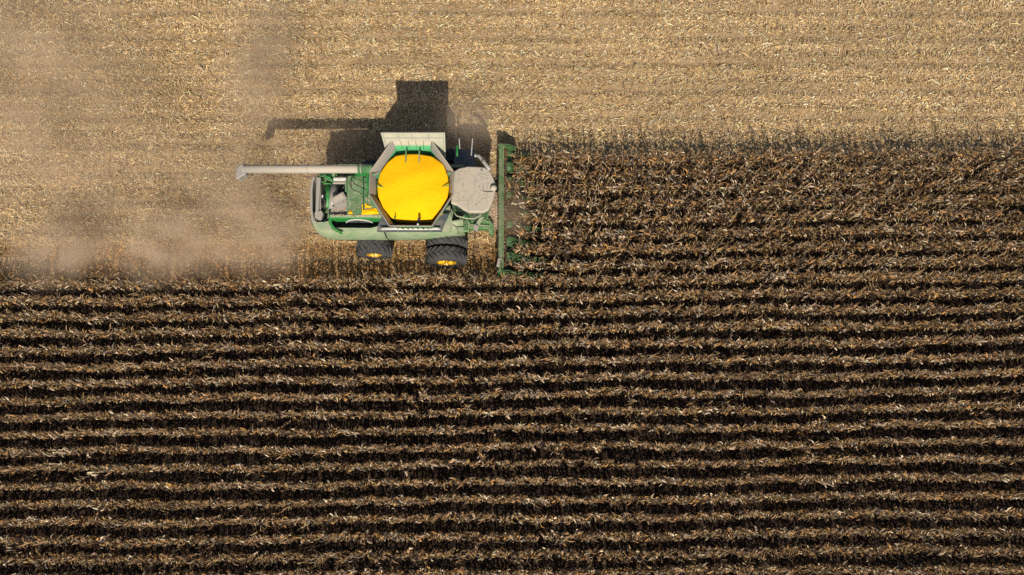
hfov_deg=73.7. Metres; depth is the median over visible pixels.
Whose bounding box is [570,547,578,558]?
corn plant
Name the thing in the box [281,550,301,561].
corn plant
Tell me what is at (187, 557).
corn plant
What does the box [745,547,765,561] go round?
corn plant
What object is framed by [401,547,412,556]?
corn plant
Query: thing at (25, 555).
corn plant
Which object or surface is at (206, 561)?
corn plant
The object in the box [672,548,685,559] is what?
corn plant
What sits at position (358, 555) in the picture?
corn plant
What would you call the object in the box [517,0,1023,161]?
harvested ground
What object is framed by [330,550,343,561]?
corn plant
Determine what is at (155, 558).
corn plant
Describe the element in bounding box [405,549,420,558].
corn plant
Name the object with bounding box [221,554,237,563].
corn plant
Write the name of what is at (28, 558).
corn plant
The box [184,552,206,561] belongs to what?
corn plant
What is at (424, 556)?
corn plant
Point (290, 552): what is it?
corn plant
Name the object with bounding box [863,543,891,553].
corn plant
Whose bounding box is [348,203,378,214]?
spilled grain
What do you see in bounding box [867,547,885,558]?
corn plant
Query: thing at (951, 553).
corn plant
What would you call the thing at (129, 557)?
corn plant
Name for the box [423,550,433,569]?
corn plant
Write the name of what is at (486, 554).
corn plant
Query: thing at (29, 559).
corn plant
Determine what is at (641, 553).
corn plant
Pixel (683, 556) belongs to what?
corn plant
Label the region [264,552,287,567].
corn plant
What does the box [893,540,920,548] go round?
corn plant
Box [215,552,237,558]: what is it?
corn plant
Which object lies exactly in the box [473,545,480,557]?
corn plant
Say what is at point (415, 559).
corn plant
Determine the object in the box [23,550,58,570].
corn plant
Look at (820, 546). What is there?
corn plant
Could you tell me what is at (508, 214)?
chaff
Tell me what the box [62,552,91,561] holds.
corn plant
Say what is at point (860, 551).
corn plant
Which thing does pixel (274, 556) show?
corn plant
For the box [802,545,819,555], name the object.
corn plant
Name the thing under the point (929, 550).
corn plant
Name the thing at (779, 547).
corn plant
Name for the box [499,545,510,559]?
corn plant
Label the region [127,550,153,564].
corn plant
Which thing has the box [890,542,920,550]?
corn plant
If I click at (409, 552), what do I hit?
corn plant
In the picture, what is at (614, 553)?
corn plant
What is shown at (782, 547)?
corn plant
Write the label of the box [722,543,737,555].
corn plant
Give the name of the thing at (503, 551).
corn plant
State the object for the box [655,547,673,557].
corn plant
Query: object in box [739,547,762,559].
corn plant
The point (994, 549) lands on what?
corn plant
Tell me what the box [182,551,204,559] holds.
corn plant
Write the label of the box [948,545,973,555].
corn plant
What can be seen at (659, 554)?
corn plant
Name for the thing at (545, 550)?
corn plant
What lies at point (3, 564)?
corn plant
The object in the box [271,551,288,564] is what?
corn plant
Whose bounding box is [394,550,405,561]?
corn plant
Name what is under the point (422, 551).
corn plant
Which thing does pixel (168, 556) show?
corn plant
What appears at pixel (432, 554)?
corn plant
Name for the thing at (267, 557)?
corn plant
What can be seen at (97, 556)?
corn plant
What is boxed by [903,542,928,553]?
corn plant
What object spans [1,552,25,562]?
corn plant
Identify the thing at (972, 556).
corn plant
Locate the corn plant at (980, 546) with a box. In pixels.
[970,543,996,553]
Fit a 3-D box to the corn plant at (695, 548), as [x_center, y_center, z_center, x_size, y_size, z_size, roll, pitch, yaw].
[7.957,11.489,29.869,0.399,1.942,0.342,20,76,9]
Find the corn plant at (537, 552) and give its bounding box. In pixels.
[529,548,542,561]
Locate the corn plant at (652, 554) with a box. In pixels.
[648,550,657,559]
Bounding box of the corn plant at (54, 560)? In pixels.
[43,553,69,569]
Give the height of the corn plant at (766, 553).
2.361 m
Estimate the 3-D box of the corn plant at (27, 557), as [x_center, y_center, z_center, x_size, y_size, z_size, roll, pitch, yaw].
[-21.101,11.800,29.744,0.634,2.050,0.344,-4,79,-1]
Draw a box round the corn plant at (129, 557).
[118,552,142,564]
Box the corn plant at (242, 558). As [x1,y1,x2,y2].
[229,552,247,560]
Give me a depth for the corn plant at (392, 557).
29.58 m
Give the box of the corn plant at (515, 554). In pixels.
[508,550,522,562]
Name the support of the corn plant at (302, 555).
on the ground at (544, 471)
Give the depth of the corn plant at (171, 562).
29.47 m
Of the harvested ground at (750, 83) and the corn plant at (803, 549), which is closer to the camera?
the corn plant at (803, 549)
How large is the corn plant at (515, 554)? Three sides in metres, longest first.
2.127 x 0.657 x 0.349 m
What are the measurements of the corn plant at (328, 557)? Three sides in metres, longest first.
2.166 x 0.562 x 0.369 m
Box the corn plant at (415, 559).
[410,550,426,564]
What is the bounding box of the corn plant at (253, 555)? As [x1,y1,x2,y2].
[236,551,259,563]
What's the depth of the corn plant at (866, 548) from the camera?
29.38 m
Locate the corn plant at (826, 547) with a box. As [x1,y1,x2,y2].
[819,542,837,553]
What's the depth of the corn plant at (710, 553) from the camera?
29.48 m
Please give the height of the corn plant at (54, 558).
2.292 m
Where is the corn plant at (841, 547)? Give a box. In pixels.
[826,542,855,549]
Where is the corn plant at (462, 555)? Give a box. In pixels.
[456,549,468,561]
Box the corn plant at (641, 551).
[634,546,649,558]
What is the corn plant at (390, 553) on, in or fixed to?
on the ground at (544, 471)
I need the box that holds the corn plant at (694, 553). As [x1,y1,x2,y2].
[686,548,703,558]
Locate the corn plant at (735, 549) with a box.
[722,545,738,552]
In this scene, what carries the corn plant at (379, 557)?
on the ground at (544, 471)
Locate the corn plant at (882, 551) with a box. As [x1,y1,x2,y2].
[873,545,896,559]
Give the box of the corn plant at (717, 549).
[713,546,727,556]
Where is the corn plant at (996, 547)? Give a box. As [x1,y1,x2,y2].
[995,545,1023,552]
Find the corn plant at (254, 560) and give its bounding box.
[242,554,261,567]
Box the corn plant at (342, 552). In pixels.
[330,549,347,557]
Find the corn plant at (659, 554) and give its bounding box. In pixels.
[650,548,661,561]
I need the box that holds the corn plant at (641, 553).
[635,549,648,558]
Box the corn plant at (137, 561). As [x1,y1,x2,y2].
[126,553,147,565]
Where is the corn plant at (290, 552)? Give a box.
[284,548,296,555]
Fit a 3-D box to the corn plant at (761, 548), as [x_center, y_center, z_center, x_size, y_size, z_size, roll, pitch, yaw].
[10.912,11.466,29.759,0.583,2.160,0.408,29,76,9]
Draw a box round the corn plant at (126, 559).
[116,551,144,567]
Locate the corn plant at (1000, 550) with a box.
[988,544,1015,555]
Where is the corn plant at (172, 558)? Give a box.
[163,554,184,563]
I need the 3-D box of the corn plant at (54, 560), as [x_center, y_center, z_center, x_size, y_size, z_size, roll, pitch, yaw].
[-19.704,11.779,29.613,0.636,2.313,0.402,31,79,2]
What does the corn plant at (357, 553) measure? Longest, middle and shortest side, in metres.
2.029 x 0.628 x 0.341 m
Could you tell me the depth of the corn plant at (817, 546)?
29.76 m
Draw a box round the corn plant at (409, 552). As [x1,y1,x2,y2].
[403,548,415,558]
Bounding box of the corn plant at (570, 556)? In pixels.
[566,551,577,563]
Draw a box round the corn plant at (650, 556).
[644,550,656,562]
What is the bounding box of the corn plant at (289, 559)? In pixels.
[281,552,298,563]
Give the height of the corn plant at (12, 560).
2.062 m
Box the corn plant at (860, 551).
[849,544,871,556]
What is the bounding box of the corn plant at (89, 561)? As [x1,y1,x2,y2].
[77,557,109,566]
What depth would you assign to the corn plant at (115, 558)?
29.53 m
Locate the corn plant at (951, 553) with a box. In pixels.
[934,544,962,560]
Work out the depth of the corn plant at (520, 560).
29.41 m
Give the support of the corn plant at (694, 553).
on the ground at (544, 471)
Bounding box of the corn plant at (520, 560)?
[511,552,525,567]
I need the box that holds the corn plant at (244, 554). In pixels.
[230,552,252,558]
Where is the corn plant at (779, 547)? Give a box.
[771,545,792,561]
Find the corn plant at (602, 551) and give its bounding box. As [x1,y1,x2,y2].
[598,547,610,559]
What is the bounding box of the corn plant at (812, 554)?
[800,550,817,563]
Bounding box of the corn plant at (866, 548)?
[858,544,878,552]
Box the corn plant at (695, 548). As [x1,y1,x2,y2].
[688,546,700,553]
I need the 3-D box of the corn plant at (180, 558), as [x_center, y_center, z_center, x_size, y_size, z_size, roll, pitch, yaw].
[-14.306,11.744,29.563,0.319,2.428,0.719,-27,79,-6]
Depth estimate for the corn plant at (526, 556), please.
29.52 m
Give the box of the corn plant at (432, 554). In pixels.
[430,549,440,557]
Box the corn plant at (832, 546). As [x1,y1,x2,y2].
[824,542,841,550]
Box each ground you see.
[0,0,516,277]
[0,161,1023,574]
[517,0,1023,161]
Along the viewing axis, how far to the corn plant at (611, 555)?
29.40 m
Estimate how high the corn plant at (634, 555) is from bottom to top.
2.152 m
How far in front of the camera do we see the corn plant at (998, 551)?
29.34 m
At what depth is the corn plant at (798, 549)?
29.86 m
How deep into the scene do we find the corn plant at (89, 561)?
29.29 m
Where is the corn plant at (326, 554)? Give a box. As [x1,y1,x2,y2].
[317,552,338,557]
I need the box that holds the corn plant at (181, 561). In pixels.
[172,556,188,569]
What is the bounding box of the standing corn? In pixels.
[0,141,1023,574]
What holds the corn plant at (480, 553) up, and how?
on the ground at (544, 471)
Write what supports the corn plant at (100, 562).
on the ground at (544, 471)
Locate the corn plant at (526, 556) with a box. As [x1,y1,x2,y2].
[521,548,530,564]
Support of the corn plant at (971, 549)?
on the ground at (544, 471)
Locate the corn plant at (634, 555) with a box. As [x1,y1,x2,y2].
[627,543,641,566]
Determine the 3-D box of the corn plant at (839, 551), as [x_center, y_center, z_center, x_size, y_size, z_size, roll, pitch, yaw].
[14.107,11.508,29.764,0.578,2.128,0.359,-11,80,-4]
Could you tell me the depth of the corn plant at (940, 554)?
29.17 m
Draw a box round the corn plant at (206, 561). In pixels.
[195,556,216,569]
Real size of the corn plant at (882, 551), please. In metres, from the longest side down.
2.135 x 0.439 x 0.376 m
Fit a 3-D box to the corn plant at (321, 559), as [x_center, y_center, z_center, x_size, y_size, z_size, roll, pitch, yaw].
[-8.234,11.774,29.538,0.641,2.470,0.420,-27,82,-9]
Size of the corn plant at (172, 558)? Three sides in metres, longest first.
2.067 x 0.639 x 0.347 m
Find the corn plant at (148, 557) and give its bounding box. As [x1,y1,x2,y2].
[136,553,158,563]
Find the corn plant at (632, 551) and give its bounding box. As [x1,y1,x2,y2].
[626,547,639,557]
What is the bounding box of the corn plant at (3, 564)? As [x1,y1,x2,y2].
[0,554,19,567]
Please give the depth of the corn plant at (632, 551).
29.73 m
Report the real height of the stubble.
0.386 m
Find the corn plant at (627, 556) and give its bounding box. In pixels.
[622,548,635,561]
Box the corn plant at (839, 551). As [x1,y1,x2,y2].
[830,544,850,557]
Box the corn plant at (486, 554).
[478,549,491,561]
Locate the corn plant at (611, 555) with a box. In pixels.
[608,549,618,562]
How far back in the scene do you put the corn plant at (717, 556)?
29.31 m
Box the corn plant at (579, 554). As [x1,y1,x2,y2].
[574,547,583,559]
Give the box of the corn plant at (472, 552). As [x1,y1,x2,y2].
[468,549,476,559]
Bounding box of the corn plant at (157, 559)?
[145,553,167,567]
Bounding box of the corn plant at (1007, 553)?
[995,547,1021,558]
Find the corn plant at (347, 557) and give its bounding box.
[342,549,355,565]
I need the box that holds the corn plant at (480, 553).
[478,547,486,558]
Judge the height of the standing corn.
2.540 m
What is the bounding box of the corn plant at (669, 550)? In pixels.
[663,546,674,554]
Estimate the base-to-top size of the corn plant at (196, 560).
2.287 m
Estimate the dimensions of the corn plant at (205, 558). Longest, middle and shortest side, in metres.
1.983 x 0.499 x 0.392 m
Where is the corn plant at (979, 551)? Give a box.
[965,543,998,556]
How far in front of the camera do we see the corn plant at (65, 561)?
29.14 m
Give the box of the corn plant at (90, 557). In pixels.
[75,552,102,564]
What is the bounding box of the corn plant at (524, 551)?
[519,548,527,558]
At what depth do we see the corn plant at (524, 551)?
29.49 m
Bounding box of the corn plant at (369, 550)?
[364,547,372,557]
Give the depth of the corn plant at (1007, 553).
29.53 m
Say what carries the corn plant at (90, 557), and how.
on the ground at (544, 471)
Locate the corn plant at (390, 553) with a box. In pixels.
[383,549,395,558]
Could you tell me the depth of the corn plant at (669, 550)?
29.85 m
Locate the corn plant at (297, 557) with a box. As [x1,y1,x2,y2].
[289,550,306,562]
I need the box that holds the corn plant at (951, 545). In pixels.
[950,543,974,554]
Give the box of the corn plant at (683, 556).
[675,549,691,558]
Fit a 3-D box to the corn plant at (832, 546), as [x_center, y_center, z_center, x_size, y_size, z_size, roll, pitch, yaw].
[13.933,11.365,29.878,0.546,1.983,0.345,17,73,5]
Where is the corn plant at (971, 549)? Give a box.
[958,543,980,553]
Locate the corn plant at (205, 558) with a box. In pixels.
[197,551,214,564]
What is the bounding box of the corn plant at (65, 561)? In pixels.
[51,553,88,567]
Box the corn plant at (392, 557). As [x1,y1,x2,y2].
[385,550,398,564]
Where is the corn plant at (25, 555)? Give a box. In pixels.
[4,551,40,563]
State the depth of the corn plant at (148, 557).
29.66 m
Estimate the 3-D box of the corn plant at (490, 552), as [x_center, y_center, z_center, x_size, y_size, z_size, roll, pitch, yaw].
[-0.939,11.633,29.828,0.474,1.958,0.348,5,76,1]
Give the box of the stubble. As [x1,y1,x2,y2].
[0,0,1023,270]
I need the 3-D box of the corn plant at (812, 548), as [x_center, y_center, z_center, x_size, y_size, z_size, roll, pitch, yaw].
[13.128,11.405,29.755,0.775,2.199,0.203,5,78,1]
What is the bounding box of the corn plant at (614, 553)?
[608,549,619,558]
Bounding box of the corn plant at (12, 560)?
[1,555,23,563]
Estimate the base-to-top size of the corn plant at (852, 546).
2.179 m
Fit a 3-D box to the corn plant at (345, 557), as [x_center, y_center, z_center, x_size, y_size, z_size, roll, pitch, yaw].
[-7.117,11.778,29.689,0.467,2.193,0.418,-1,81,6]
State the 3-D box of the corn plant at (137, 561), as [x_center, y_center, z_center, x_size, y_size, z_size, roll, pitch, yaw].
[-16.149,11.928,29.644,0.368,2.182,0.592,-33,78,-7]
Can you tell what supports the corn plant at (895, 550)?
on the ground at (544, 471)
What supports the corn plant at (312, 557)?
on the ground at (544, 471)
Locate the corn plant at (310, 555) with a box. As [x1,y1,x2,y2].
[298,553,313,563]
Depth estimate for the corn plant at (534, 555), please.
29.56 m
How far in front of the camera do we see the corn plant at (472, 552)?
29.52 m
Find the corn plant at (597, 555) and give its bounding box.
[593,550,605,566]
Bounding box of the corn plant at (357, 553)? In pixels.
[345,547,360,559]
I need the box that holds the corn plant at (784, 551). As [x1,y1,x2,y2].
[774,544,794,558]
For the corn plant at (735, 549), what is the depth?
29.65 m
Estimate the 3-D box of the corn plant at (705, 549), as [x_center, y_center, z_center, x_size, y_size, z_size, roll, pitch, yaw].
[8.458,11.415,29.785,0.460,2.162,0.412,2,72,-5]
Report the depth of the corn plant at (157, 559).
29.54 m
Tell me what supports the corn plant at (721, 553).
on the ground at (544, 471)
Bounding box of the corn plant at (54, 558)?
[37,553,75,562]
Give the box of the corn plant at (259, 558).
[249,551,266,564]
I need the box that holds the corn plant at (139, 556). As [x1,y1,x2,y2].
[123,551,151,565]
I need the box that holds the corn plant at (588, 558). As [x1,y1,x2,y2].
[583,551,591,565]
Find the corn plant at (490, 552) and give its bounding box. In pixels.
[487,549,494,558]
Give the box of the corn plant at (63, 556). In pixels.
[56,552,91,558]
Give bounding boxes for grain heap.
[377,154,448,224]
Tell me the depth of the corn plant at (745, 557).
29.23 m
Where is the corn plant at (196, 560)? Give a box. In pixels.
[185,555,208,565]
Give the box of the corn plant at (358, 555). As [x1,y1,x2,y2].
[351,549,363,560]
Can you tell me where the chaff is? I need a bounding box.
[321,148,521,268]
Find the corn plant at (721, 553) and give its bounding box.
[717,546,727,556]
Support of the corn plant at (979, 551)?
on the ground at (544, 471)
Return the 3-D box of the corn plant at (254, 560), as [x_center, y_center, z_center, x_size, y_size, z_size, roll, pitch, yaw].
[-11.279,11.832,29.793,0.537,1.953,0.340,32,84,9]
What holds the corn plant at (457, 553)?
on the ground at (544, 471)
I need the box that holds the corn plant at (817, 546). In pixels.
[810,543,832,552]
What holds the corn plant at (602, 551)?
on the ground at (544, 471)
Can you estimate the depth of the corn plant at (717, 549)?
29.74 m
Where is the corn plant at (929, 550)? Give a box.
[914,547,941,555]
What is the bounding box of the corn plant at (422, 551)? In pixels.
[416,546,424,559]
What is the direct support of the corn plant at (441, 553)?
on the ground at (544, 471)
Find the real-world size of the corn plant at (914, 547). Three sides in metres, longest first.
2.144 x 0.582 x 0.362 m
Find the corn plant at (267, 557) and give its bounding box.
[256,552,278,563]
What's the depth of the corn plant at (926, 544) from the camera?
29.57 m
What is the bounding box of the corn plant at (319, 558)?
[312,552,322,568]
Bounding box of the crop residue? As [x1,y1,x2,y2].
[0,0,1023,574]
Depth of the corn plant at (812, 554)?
29.40 m
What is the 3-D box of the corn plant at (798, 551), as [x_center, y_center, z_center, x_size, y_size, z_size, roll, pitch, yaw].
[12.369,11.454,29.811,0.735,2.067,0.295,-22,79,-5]
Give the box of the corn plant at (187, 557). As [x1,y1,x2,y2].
[176,553,199,562]
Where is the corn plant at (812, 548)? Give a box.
[801,544,831,555]
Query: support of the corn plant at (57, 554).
on the ground at (544, 471)
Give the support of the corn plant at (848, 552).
on the ground at (544, 471)
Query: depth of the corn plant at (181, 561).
29.59 m
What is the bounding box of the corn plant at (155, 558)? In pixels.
[140,552,164,562]
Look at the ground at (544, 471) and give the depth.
32.08 m
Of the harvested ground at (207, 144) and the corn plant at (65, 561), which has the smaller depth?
the corn plant at (65, 561)
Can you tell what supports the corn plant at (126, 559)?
on the ground at (544, 471)
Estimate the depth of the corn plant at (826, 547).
29.64 m
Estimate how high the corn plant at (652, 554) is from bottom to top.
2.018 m
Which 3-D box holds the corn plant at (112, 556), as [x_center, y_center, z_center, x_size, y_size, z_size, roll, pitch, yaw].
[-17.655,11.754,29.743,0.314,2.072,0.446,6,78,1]
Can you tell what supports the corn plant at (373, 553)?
on the ground at (544, 471)
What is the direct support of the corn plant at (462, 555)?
on the ground at (544, 471)
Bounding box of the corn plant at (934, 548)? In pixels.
[922,544,945,554]
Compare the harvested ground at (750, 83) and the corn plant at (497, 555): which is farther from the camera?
the harvested ground at (750, 83)
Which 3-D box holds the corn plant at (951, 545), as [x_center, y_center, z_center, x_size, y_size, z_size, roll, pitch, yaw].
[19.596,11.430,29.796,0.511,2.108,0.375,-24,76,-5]
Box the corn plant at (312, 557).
[304,552,319,566]
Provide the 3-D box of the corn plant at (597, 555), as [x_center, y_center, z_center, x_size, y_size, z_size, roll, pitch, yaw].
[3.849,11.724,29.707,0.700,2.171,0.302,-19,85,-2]
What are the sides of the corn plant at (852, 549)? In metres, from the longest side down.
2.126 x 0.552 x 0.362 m
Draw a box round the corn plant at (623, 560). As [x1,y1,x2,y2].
[619,548,626,563]
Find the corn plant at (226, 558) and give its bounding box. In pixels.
[214,552,232,562]
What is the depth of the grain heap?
29.36 m
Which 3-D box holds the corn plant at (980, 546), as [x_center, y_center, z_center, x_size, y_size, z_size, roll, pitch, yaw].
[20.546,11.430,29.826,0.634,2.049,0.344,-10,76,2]
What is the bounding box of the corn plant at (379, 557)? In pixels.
[370,550,385,565]
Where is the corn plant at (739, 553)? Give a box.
[727,547,744,557]
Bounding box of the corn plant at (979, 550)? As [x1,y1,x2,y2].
[961,546,997,557]
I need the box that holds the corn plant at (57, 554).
[39,550,69,559]
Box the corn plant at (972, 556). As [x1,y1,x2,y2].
[954,545,984,562]
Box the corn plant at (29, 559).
[18,554,46,568]
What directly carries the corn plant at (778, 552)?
on the ground at (544, 471)
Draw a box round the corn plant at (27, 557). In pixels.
[10,552,41,565]
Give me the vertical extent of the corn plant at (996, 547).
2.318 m
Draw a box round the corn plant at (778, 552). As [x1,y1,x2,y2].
[767,548,790,557]
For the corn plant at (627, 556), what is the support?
on the ground at (544, 471)
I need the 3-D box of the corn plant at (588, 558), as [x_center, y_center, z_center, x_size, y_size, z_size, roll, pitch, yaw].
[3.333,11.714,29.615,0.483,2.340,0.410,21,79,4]
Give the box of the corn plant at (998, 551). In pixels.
[984,546,1011,559]
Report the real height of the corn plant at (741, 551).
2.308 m
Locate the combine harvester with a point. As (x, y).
(444, 236)
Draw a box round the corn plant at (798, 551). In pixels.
[785,544,810,554]
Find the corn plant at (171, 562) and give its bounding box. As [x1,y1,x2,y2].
[158,554,186,569]
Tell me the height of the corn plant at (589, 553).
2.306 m
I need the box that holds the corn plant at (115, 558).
[101,553,130,564]
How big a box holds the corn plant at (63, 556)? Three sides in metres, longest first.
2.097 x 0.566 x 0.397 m
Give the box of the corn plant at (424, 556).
[417,550,431,561]
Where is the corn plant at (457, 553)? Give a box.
[452,548,467,560]
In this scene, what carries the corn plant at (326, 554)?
on the ground at (544, 471)
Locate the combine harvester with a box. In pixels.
[236,132,567,276]
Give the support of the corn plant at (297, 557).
on the ground at (544, 471)
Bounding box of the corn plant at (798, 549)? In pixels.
[786,546,811,555]
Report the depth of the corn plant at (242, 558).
29.52 m
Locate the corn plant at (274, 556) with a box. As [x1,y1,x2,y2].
[266,552,283,562]
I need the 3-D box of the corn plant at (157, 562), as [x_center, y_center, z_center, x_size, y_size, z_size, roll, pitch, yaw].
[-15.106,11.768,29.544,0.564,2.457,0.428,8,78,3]
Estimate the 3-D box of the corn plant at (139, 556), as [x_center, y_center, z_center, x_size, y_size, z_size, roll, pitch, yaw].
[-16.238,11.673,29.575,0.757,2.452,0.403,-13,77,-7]
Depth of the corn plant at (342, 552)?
29.73 m
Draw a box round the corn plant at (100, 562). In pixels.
[87,552,117,568]
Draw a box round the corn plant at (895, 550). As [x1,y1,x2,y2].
[879,542,909,554]
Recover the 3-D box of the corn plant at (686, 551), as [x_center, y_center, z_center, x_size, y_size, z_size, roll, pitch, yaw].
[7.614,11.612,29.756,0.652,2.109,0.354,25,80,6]
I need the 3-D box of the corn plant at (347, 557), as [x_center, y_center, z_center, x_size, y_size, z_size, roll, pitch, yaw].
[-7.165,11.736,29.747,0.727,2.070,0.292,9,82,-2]
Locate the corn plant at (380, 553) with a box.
[369,548,382,563]
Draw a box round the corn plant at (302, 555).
[297,551,311,561]
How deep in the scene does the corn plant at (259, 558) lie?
29.61 m
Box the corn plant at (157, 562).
[150,551,176,565]
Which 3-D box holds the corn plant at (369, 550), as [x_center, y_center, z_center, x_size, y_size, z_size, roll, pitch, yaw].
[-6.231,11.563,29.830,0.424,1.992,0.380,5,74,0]
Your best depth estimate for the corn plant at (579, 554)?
29.70 m
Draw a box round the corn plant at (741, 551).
[731,546,751,557]
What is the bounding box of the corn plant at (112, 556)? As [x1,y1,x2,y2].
[90,551,120,563]
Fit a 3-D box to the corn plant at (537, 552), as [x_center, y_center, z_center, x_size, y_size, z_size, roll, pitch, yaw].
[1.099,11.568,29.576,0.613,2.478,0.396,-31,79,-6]
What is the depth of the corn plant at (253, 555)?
29.66 m
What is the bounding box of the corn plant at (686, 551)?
[681,548,694,560]
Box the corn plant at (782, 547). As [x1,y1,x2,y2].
[779,543,797,553]
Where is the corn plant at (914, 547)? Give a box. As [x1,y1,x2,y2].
[903,542,927,552]
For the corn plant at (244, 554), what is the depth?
29.71 m
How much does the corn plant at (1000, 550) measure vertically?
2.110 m
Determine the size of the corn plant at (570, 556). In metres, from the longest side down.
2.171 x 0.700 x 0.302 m
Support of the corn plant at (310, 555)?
on the ground at (544, 471)
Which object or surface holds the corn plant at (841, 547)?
on the ground at (544, 471)
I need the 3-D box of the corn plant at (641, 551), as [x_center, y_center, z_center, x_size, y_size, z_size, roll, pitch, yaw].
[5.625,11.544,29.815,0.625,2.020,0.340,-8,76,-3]
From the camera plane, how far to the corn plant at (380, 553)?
29.51 m
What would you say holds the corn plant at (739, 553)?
on the ground at (544, 471)
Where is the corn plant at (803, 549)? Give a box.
[793,543,814,553]
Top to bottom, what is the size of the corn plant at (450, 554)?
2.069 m
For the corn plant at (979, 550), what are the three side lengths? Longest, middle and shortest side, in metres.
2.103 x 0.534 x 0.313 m
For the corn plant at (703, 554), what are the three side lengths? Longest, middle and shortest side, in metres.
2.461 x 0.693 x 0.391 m
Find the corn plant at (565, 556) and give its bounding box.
[561,549,569,561]
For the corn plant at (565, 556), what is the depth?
29.76 m
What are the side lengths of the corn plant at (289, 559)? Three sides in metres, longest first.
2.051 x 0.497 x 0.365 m
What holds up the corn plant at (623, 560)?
on the ground at (544, 471)
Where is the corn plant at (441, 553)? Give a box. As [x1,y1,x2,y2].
[433,548,444,557]
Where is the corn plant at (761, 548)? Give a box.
[752,546,770,554]
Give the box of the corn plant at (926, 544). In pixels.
[912,541,941,548]
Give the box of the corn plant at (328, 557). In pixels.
[319,552,334,568]
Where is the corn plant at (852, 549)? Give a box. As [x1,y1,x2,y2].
[844,544,865,554]
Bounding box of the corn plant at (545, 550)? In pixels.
[542,547,549,556]
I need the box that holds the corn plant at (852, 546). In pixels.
[842,541,869,554]
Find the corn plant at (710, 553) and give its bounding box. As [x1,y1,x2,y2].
[702,546,716,558]
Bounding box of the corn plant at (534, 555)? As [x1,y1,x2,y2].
[531,547,541,561]
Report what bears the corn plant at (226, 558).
on the ground at (544, 471)
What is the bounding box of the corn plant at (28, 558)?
[16,551,48,564]
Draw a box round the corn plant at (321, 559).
[315,550,328,568]
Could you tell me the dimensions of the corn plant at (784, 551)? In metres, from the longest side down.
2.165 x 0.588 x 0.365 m
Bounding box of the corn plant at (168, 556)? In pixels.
[161,551,176,562]
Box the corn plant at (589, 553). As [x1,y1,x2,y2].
[583,550,596,556]
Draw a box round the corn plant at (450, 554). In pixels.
[447,548,455,560]
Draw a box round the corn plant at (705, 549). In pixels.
[698,544,716,553]
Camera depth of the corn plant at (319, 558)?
29.65 m
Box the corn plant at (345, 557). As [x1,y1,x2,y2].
[336,552,352,568]
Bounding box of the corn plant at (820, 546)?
[812,544,831,558]
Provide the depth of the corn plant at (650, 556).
29.68 m
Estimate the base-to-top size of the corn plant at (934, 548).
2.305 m
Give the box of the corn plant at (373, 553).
[367,550,379,562]
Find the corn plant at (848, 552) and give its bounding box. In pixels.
[837,548,856,559]
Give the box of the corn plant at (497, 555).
[490,548,502,557]
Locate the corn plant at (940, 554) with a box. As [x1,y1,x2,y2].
[931,544,953,555]
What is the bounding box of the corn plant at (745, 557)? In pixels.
[738,550,751,566]
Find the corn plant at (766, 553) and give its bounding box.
[758,547,780,556]
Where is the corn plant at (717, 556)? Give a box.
[710,548,724,563]
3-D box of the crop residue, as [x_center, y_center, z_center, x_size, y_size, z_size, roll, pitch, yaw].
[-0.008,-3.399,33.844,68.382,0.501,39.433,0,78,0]
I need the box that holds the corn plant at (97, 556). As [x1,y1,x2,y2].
[79,553,109,565]
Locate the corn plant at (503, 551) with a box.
[492,548,506,554]
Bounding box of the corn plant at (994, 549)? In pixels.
[979,545,1005,555]
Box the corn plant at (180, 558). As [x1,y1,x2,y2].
[168,549,189,562]
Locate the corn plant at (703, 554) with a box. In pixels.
[692,550,710,557]

